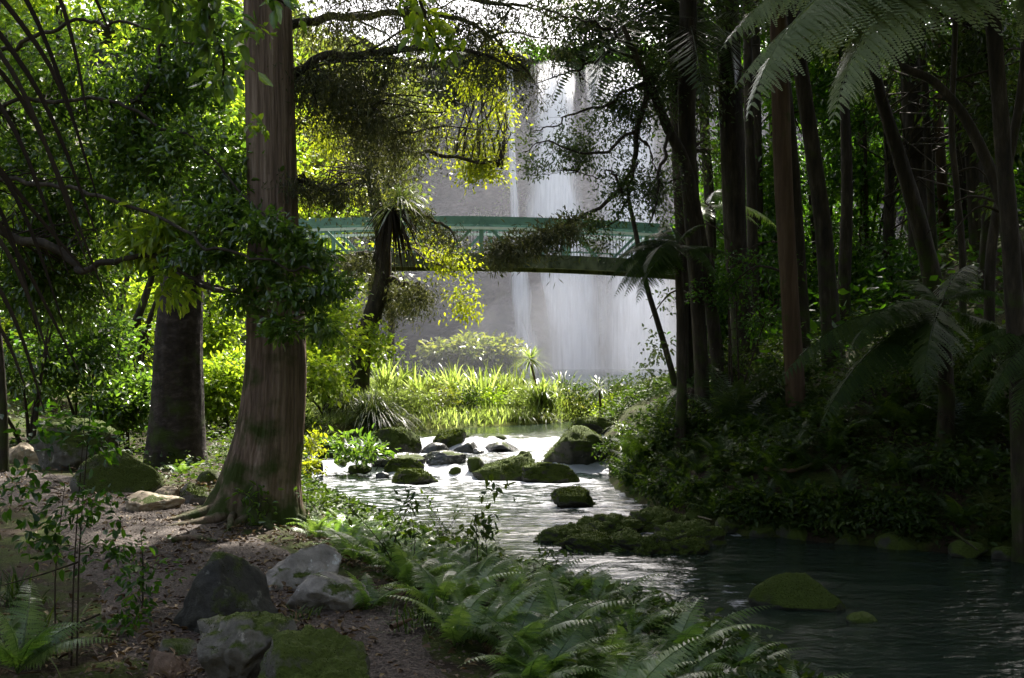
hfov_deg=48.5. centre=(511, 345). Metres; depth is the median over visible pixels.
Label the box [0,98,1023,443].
undergrowth
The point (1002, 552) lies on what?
rock
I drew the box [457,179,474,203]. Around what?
cliff plant
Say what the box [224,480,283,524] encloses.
plant
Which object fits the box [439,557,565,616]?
fern
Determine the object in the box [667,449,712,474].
fern
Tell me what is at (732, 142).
forest tree
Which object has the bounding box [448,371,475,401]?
flax clump
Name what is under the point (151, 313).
sapling tree
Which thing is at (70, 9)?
forest tree
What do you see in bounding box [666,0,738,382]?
forest tree
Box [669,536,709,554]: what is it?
rock
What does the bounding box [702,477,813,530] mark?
shrub
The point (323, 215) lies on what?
forest tree
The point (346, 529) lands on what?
fern
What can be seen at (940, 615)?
stream
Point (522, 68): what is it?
rim tree
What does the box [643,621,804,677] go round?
fern
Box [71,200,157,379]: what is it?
shrub
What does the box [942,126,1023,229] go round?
understorey tree
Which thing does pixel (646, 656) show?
fern
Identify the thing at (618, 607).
fern
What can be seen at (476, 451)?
rock
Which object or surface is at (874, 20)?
tree fern
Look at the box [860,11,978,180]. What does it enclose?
understorey tree
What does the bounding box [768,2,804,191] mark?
forest tree
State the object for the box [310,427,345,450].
grass tussock
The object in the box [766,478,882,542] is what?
shrub
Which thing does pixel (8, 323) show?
forest tree
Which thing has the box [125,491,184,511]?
rock
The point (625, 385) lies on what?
shrub
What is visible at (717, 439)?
fern
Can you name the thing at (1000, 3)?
understorey tree
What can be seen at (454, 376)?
flax clump
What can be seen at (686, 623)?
fern
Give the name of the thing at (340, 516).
fern
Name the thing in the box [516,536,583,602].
plant
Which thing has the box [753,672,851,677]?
fern
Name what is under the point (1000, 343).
tree fern
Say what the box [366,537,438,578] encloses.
fern
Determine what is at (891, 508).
shrub
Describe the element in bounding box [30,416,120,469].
rock
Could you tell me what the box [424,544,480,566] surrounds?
fern
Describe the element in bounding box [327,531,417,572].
fern
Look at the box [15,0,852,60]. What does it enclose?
sky
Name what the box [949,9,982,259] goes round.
forest tree
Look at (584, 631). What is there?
fern
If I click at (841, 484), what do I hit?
fern
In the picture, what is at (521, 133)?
cliff plant
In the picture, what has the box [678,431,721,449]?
fern
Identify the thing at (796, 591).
rock
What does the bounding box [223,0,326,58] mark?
forest tree
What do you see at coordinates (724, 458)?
fern
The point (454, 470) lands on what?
rock
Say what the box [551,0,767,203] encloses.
feather palm
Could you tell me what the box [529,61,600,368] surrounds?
waterfall
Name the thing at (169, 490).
rock
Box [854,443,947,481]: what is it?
fern
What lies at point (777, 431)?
fern
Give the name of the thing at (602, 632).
fern
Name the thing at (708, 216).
tree fern
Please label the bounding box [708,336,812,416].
shrub
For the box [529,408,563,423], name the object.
grass tussock
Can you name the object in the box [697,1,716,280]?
forest tree
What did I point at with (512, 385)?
flax clump
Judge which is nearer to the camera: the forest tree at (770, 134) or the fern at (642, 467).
the fern at (642, 467)
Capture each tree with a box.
[0,0,63,331]
[0,0,91,471]
[0,0,374,351]
[0,91,97,337]
[0,158,76,330]
[0,264,37,353]
[1,192,133,351]
[2,0,108,159]
[3,0,134,318]
[4,0,97,294]
[59,91,175,353]
[75,0,175,304]
[88,1,233,384]
[104,4,244,435]
[126,0,243,338]
[126,160,221,362]
[127,0,466,141]
[130,51,244,432]
[143,9,237,467]
[157,0,598,535]
[204,77,328,374]
[218,14,313,251]
[220,165,366,364]
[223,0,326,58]
[237,234,370,361]
[294,6,421,355]
[294,34,397,218]
[295,23,532,393]
[295,117,426,361]
[296,130,398,356]
[296,133,451,376]
[344,33,458,376]
[452,0,727,411]
[466,39,537,80]
[509,344,562,412]
[511,36,552,77]
[529,0,760,387]
[530,44,585,92]
[540,42,606,89]
[570,42,644,89]
[583,376,613,414]
[597,38,666,78]
[650,0,726,419]
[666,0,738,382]
[667,249,727,346]
[668,163,766,246]
[685,242,805,403]
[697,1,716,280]
[698,99,767,329]
[700,0,770,329]
[704,0,769,172]
[707,0,760,371]
[707,51,761,93]
[715,44,767,78]
[723,1,843,411]
[738,0,901,321]
[744,65,810,351]
[745,123,828,326]
[751,0,765,339]
[760,23,878,286]
[763,179,833,273]
[764,242,815,330]
[766,243,856,328]
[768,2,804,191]
[786,0,845,367]
[795,80,905,277]
[797,120,839,264]
[803,193,882,277]
[808,47,932,282]
[809,185,907,304]
[817,96,907,254]
[826,32,949,311]
[850,45,1023,281]
[850,245,954,314]
[856,50,869,213]
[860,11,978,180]
[868,0,1021,300]
[868,13,931,271]
[885,34,1023,291]
[897,105,952,223]
[913,13,947,250]
[918,0,1021,129]
[925,0,1019,347]
[931,7,950,247]
[934,175,953,239]
[935,155,953,228]
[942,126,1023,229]
[943,0,1020,50]
[947,177,1023,243]
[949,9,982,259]
[954,21,967,233]
[984,21,1023,412]
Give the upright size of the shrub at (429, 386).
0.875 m
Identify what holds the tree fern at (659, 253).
on the ground at (88, 591)
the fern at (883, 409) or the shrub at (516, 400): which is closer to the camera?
the fern at (883, 409)
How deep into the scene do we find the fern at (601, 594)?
7.92 m
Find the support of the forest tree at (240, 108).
on the ground at (88, 591)
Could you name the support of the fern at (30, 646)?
on the ground at (88, 591)
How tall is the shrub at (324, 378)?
3.203 m
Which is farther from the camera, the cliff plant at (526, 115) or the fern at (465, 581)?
the cliff plant at (526, 115)
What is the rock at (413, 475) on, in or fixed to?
on the stream
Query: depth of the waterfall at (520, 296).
86.51 m
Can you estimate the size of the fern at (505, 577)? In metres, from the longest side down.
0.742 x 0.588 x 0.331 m
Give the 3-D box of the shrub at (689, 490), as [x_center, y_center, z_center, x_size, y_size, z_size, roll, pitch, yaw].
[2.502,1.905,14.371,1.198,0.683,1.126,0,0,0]
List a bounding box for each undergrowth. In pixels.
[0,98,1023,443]
[0,392,823,677]
[594,188,1023,548]
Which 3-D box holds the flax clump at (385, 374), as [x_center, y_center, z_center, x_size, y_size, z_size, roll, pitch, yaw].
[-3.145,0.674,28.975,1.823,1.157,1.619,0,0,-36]
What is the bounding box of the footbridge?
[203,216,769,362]
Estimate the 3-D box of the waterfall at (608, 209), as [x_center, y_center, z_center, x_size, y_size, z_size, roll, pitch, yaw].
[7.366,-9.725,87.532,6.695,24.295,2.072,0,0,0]
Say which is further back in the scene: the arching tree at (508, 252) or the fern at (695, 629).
the arching tree at (508, 252)
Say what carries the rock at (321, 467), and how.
in the stream
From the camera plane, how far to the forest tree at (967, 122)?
13.45 m
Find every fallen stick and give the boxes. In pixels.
[170,535,216,542]
[389,618,411,629]
[764,461,816,472]
[951,530,977,550]
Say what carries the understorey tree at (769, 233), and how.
on the ground at (88, 591)
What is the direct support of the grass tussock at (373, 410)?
on the ground at (88, 591)
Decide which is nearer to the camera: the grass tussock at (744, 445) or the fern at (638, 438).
the grass tussock at (744, 445)
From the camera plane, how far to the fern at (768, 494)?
13.38 m
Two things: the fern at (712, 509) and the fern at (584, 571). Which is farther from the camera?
the fern at (712, 509)
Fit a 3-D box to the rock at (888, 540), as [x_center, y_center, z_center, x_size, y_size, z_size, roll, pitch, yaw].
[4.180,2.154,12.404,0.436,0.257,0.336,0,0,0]
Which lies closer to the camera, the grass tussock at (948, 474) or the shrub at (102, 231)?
the grass tussock at (948, 474)
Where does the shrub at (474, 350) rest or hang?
on the ground at (88, 591)
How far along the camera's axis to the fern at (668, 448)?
16.73 m
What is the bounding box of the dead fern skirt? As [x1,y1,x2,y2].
[642,387,714,444]
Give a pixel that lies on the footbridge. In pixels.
(492, 225)
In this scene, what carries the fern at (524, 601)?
on the ground at (88, 591)
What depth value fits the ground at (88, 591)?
12.56 m
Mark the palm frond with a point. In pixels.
(14, 190)
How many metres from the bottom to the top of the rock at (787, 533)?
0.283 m
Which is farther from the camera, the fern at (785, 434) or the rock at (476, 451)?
the rock at (476, 451)
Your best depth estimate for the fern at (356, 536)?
8.55 m
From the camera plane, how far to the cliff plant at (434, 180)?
93.76 m
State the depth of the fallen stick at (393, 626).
6.21 m
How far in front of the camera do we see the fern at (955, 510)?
12.25 m
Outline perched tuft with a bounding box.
[352,183,438,286]
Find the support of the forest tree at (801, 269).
on the ground at (88, 591)
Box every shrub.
[0,279,108,443]
[7,303,155,417]
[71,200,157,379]
[71,364,151,449]
[90,271,159,430]
[203,262,245,419]
[203,342,245,432]
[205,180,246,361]
[301,422,328,480]
[305,269,407,415]
[319,423,400,473]
[380,387,420,414]
[393,386,444,414]
[407,374,456,400]
[411,329,536,374]
[422,379,469,411]
[445,380,490,412]
[476,383,511,413]
[503,382,536,409]
[555,370,634,409]
[556,384,591,416]
[569,392,606,416]
[588,393,621,414]
[591,434,624,462]
[592,388,627,406]
[599,449,659,486]
[601,375,657,401]
[625,463,684,509]
[636,394,740,449]
[662,468,726,517]
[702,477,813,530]
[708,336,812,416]
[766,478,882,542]
[818,318,1009,437]
[842,482,959,544]
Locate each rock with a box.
[9,442,37,463]
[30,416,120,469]
[69,450,164,493]
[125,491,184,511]
[148,649,190,677]
[154,486,179,496]
[159,638,196,655]
[171,551,277,632]
[179,482,208,504]
[196,469,219,484]
[196,611,297,677]
[257,624,370,677]
[266,544,341,589]
[285,571,374,610]
[305,460,322,472]
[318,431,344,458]
[337,459,346,465]
[348,464,371,473]
[365,426,420,454]
[371,452,426,466]
[376,472,389,477]
[383,457,424,472]
[391,467,439,483]
[412,440,421,452]
[421,443,449,452]
[423,450,465,465]
[432,427,466,447]
[448,467,460,474]
[453,441,477,452]
[467,457,483,471]
[472,448,484,453]
[472,452,534,480]
[485,440,517,451]
[495,435,506,439]
[520,461,579,482]
[534,522,610,544]
[542,425,609,464]
[550,485,595,507]
[558,531,614,550]
[571,416,616,433]
[576,512,644,536]
[609,526,642,551]
[629,506,689,531]
[629,535,673,554]
[649,518,726,545]
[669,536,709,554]
[685,508,709,519]
[715,516,739,532]
[747,572,845,610]
[749,522,775,536]
[776,521,806,540]
[834,533,858,544]
[846,611,877,622]
[874,531,916,549]
[947,540,988,557]
[991,546,1011,560]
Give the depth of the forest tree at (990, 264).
13.95 m
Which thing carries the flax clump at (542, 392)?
on the ground at (88, 591)
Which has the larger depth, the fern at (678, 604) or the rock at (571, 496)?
the rock at (571, 496)
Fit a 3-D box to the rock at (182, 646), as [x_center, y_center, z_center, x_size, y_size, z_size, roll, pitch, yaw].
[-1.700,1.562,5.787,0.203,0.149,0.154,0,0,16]
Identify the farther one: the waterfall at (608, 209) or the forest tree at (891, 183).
the waterfall at (608, 209)
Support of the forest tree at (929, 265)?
on the ground at (88, 591)
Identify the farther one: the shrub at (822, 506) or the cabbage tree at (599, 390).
the cabbage tree at (599, 390)
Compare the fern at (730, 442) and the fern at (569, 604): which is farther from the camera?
the fern at (730, 442)
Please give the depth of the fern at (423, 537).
10.30 m
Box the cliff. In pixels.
[51,15,951,367]
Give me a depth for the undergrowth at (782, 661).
8.95 m
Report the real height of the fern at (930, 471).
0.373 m
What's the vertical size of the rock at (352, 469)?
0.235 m
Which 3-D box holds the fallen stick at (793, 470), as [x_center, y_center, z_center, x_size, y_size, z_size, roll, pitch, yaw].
[3.320,1.453,13.592,0.639,0.156,0.229,0,0,22]
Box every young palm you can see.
[685,363,774,433]
[915,373,1008,448]
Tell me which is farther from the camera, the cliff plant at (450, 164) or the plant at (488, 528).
the cliff plant at (450, 164)
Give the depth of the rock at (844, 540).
12.58 m
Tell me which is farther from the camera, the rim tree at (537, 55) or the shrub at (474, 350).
the rim tree at (537, 55)
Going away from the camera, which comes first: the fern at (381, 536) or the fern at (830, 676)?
the fern at (830, 676)
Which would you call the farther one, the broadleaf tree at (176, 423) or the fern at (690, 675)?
the broadleaf tree at (176, 423)
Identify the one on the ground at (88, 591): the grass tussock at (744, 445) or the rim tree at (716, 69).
the grass tussock at (744, 445)
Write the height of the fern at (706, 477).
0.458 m
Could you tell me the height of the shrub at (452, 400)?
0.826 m
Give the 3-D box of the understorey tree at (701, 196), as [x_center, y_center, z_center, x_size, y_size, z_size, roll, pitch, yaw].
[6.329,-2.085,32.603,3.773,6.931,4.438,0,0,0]
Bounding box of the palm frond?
[0,0,112,414]
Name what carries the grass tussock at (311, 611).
on the ground at (88, 591)
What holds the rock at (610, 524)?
in the stream
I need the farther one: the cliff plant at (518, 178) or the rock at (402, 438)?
the cliff plant at (518, 178)
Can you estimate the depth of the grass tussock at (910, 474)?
12.87 m
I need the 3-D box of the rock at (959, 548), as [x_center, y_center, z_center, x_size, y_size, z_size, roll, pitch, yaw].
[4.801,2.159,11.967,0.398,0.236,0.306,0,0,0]
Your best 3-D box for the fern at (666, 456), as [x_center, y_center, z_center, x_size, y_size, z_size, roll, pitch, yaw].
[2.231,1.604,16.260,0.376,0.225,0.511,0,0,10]
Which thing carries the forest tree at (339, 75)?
on the ground at (88, 591)
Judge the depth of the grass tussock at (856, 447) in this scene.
13.66 m
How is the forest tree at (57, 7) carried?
on the ground at (88, 591)
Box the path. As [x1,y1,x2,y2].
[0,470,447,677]
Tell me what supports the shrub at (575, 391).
on the ground at (88, 591)
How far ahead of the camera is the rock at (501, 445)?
20.94 m
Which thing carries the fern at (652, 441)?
on the ground at (88, 591)
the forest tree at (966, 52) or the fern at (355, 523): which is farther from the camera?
the forest tree at (966, 52)
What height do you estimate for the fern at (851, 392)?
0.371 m
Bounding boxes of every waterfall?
[507,69,536,368]
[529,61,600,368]
[595,93,610,339]
[601,64,675,368]
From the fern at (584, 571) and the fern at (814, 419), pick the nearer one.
the fern at (584, 571)
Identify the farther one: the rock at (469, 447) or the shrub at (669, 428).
the rock at (469, 447)
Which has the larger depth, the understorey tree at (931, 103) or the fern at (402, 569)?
the understorey tree at (931, 103)
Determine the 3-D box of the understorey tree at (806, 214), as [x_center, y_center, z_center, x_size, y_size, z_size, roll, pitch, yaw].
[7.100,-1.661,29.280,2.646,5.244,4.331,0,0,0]
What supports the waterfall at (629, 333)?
on the cliff
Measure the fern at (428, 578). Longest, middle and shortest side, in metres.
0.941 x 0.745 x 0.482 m
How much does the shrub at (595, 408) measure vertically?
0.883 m
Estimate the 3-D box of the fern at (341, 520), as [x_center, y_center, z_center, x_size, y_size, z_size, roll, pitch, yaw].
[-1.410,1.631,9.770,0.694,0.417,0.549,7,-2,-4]
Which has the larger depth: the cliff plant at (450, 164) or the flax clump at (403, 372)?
the cliff plant at (450, 164)
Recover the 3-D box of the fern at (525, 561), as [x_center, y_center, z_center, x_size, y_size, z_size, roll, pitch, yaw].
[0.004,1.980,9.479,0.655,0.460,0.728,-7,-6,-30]
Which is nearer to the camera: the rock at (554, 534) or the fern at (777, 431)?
the rock at (554, 534)
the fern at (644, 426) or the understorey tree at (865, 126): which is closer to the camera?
the fern at (644, 426)
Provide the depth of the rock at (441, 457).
19.57 m
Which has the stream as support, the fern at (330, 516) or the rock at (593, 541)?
the rock at (593, 541)
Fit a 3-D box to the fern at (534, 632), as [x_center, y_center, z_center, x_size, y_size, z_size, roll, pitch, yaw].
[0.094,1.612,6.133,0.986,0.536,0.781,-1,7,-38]
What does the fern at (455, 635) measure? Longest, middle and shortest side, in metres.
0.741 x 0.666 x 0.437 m
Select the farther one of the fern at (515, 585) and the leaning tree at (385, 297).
the leaning tree at (385, 297)
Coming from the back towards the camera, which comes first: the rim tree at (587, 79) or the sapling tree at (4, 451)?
the rim tree at (587, 79)
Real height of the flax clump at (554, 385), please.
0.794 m
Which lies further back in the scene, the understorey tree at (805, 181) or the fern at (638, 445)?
the understorey tree at (805, 181)
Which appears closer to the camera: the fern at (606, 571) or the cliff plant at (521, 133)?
the fern at (606, 571)
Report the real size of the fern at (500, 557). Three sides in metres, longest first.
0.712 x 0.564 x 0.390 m
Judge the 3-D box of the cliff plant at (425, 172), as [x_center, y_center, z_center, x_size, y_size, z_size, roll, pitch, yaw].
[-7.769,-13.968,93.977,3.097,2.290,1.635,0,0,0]
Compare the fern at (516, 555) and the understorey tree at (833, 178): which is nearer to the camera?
the fern at (516, 555)
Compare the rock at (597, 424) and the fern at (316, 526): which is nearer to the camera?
the fern at (316, 526)
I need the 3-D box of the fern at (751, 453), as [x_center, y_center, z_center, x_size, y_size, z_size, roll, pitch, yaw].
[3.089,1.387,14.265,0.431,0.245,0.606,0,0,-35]
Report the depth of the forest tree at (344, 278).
39.56 m
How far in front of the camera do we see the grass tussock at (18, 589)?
6.94 m
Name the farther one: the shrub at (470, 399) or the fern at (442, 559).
the shrub at (470, 399)
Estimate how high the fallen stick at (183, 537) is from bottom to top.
0.060 m
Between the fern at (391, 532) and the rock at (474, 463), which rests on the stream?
the rock at (474, 463)
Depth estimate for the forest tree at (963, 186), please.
23.88 m
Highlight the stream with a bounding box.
[307,368,1023,677]
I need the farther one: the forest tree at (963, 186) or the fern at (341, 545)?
the forest tree at (963, 186)
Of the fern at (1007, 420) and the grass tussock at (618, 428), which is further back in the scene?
the grass tussock at (618, 428)
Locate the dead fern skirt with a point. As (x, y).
(690, 390)
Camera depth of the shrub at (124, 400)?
17.20 m
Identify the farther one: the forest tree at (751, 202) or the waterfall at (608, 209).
the waterfall at (608, 209)
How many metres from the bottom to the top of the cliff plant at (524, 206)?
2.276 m
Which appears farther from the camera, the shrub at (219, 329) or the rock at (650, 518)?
the shrub at (219, 329)
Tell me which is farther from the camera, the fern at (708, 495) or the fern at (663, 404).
the fern at (663, 404)
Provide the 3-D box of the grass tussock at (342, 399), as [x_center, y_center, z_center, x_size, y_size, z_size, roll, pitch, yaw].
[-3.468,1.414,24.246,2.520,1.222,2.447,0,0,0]
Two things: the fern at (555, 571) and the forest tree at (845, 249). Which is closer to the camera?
the fern at (555, 571)
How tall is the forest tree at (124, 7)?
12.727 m
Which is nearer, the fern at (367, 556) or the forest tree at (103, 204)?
the fern at (367, 556)
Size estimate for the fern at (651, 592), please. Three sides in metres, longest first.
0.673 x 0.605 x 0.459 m
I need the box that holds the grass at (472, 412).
[229,375,601,430]
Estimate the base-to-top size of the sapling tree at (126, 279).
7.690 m
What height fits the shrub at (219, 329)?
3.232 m
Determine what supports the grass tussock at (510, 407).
on the ground at (88, 591)
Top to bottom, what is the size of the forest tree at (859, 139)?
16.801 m
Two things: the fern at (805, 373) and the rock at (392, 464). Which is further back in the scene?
the rock at (392, 464)
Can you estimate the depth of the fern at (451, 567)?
7.75 m
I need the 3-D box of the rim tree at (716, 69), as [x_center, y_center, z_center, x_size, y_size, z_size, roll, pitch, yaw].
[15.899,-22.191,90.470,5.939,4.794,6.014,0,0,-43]
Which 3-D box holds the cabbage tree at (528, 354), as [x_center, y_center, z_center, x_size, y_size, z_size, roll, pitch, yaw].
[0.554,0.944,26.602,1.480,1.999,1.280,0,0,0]
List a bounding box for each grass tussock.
[0,562,60,612]
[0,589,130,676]
[285,603,325,622]
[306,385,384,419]
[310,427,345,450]
[322,386,426,436]
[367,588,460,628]
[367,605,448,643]
[379,385,406,407]
[496,403,526,419]
[506,408,541,424]
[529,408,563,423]
[602,419,629,436]
[653,444,705,471]
[728,438,752,460]
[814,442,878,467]
[853,448,933,497]
[911,463,997,510]
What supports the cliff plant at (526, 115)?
attached to the cliff
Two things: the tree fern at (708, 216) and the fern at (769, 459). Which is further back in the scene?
the tree fern at (708, 216)
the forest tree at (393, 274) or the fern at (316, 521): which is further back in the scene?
the forest tree at (393, 274)
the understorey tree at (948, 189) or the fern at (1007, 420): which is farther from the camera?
the understorey tree at (948, 189)
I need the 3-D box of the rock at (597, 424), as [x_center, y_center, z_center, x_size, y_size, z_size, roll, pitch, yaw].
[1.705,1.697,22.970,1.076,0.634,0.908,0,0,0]
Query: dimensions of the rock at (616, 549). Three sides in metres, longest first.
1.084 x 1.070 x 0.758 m
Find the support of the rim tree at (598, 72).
on the cliff
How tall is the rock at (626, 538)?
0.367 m
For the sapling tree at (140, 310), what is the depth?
19.55 m
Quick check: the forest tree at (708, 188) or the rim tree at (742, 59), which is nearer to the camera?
the forest tree at (708, 188)
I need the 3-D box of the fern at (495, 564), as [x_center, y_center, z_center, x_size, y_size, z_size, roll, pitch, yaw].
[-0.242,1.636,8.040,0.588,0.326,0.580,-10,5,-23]
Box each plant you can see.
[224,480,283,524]
[294,483,336,535]
[348,473,435,580]
[402,312,422,324]
[408,165,435,183]
[411,485,467,548]
[422,174,443,196]
[445,153,469,175]
[456,474,515,579]
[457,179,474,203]
[468,206,494,231]
[484,125,502,145]
[492,199,510,216]
[494,114,531,140]
[498,188,532,211]
[507,171,533,189]
[514,104,537,125]
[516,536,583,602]
[593,275,616,297]
[594,275,610,302]
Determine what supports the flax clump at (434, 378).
on the ground at (88, 591)
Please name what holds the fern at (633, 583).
on the ground at (88, 591)
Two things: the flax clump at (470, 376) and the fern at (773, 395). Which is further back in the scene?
the flax clump at (470, 376)
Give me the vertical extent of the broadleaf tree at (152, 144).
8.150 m
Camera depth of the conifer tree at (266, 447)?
10.48 m
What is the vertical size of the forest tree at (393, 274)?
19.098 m
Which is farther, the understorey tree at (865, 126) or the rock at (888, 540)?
the understorey tree at (865, 126)
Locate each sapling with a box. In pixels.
[0,382,195,665]
[626,197,689,417]
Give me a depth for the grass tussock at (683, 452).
15.99 m
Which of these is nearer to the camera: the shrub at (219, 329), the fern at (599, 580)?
the fern at (599, 580)
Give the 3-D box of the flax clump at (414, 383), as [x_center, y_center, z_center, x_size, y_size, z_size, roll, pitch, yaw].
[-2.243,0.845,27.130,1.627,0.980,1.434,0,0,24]
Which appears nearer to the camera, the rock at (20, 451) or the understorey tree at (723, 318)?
the rock at (20, 451)
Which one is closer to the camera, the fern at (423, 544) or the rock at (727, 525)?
the fern at (423, 544)
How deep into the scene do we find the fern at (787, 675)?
6.44 m
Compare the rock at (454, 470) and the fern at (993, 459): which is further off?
the rock at (454, 470)
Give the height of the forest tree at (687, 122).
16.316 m
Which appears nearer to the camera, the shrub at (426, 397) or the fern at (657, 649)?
the fern at (657, 649)
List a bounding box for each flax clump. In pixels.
[370,354,414,392]
[374,357,425,392]
[396,362,440,393]
[416,364,447,389]
[428,358,471,394]
[444,365,491,394]
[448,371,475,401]
[452,355,513,404]
[484,363,526,397]
[495,363,542,397]
[511,368,537,402]
[514,365,576,410]
[527,380,582,411]
[545,363,590,397]
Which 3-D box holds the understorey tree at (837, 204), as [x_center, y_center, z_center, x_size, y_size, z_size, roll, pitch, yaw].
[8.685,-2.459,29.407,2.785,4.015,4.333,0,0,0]
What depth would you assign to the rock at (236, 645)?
5.22 m
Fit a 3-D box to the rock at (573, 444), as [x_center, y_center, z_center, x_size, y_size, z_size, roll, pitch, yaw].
[1.136,1.876,20.212,1.356,0.972,1.174,0,0,0]
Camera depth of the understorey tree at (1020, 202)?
21.72 m
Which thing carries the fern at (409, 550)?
on the ground at (88, 591)
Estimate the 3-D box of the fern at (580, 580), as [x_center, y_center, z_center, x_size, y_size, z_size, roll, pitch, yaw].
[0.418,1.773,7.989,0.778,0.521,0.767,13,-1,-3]
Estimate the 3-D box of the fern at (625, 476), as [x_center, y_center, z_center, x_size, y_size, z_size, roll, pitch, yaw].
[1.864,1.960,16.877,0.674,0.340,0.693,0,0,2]
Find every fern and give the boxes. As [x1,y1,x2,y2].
[0,580,118,675]
[21,384,57,405]
[165,459,199,476]
[283,507,336,539]
[286,513,344,537]
[303,569,411,612]
[307,513,387,531]
[307,526,407,563]
[309,515,382,546]
[312,523,374,543]
[318,523,400,541]
[319,526,385,559]
[322,509,348,519]
[324,507,373,527]
[324,512,368,533]
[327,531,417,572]
[342,538,465,599]
[352,516,377,530]
[353,520,388,528]
[353,525,435,558]
[358,535,448,574]
[361,549,465,582]
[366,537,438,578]
[374,558,527,610]
[377,538,445,553]
[382,587,523,653]
[390,564,481,604]
[397,539,443,548]
[407,532,437,543]
[407,542,453,561]
[410,584,495,618]
[415,559,509,603]
[419,575,563,659]
[421,547,486,586]
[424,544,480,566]
[427,539,478,564]
[433,550,479,572]
[436,547,526,587]
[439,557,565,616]
[439,587,616,655]
[447,601,635,677]
[452,551,525,581]
[465,595,549,657]
[470,545,514,584]
[474,646,607,677]
[478,546,518,577]
[478,556,562,580]
[479,577,544,612]
[487,541,511,561]
[487,561,658,641]
[490,556,597,602]
[492,549,529,562]
[493,559,532,583]
[500,661,590,677]
[501,561,551,584]
[505,554,552,583]
[511,557,616,597]
[514,603,660,671]
[515,553,559,562]
[519,551,642,615]
[520,599,594,622]
[522,562,622,596]
[523,582,597,604]
[526,594,601,614]
[531,628,673,673]
[542,615,732,677]
[543,638,629,677]
[555,633,713,677]
[564,566,670,600]
[566,592,681,637]
[575,617,632,645]
[576,571,626,583]
[584,566,621,579]
[586,627,659,656]
[592,609,675,647]
[594,593,706,634]
[598,597,780,664]
[598,628,698,665]
[599,462,622,474]
[604,427,653,446]
[607,222,733,458]
[607,437,648,459]
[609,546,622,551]
[609,635,734,677]
[617,467,638,487]
[618,644,673,677]
[622,422,655,444]
[624,437,658,458]
[626,632,774,677]
[629,580,693,605]
[630,592,672,610]
[631,451,657,478]
[640,375,693,415]
[640,595,698,637]
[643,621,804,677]
[644,434,658,450]
[646,394,671,416]
[650,603,725,642]
[657,429,686,451]
[657,480,688,503]
[659,450,678,465]
[659,634,750,677]
[660,455,690,481]
[661,450,693,468]
[661,621,782,667]
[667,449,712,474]
[668,649,745,676]
[674,462,730,488]
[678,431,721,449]
[681,490,734,519]
[684,436,763,470]
[694,480,725,499]
[695,436,741,455]
[697,432,740,452]
[700,189,775,371]
[719,0,1023,563]
[722,448,765,477]
[726,470,789,509]
[727,412,783,436]
[733,637,785,670]
[735,449,765,460]
[747,388,784,404]
[752,449,811,477]
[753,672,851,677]
[757,414,802,429]
[757,419,810,440]
[762,358,830,378]
[764,430,816,463]
[767,419,819,448]
[773,265,1005,454]
[778,445,842,472]
[781,660,798,677]
[795,405,821,426]
[817,376,875,402]
[817,405,877,437]
[819,461,871,496]
[820,386,842,402]
[828,515,863,531]
[853,400,922,427]
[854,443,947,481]
[895,448,957,476]
[906,397,928,413]
[926,489,994,526]
[960,328,1023,430]
[966,436,1010,471]
[986,407,1009,438]
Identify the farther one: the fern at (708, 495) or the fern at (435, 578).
the fern at (708, 495)
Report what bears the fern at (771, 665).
on the ground at (88, 591)
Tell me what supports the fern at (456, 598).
on the ground at (88, 591)
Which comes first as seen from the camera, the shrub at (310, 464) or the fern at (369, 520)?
the fern at (369, 520)
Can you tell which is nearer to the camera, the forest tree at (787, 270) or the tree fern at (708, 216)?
the forest tree at (787, 270)
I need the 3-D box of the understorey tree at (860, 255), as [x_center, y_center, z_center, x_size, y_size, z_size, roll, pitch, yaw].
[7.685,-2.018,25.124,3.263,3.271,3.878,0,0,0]
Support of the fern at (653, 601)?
on the ground at (88, 591)
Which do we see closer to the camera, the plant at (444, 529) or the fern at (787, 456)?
the plant at (444, 529)
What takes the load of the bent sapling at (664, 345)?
on the ground at (88, 591)
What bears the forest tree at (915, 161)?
on the ground at (88, 591)
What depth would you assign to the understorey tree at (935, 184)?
27.48 m
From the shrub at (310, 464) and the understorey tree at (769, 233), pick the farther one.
the understorey tree at (769, 233)
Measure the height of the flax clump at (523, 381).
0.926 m
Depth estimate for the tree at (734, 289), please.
16.96 m
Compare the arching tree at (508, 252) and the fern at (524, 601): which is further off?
the arching tree at (508, 252)
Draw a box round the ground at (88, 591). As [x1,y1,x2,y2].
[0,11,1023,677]
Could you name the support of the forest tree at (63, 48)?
on the ground at (88, 591)
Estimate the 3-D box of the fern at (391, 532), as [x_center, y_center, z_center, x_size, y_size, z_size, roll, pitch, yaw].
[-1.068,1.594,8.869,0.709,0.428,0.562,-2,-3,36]
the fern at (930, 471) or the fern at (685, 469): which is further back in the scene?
the fern at (685, 469)
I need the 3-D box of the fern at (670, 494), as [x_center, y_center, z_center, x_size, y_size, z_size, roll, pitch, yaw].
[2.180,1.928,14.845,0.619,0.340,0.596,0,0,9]
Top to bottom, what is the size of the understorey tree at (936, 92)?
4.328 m
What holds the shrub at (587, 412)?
on the ground at (88, 591)
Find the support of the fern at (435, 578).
on the ground at (88, 591)

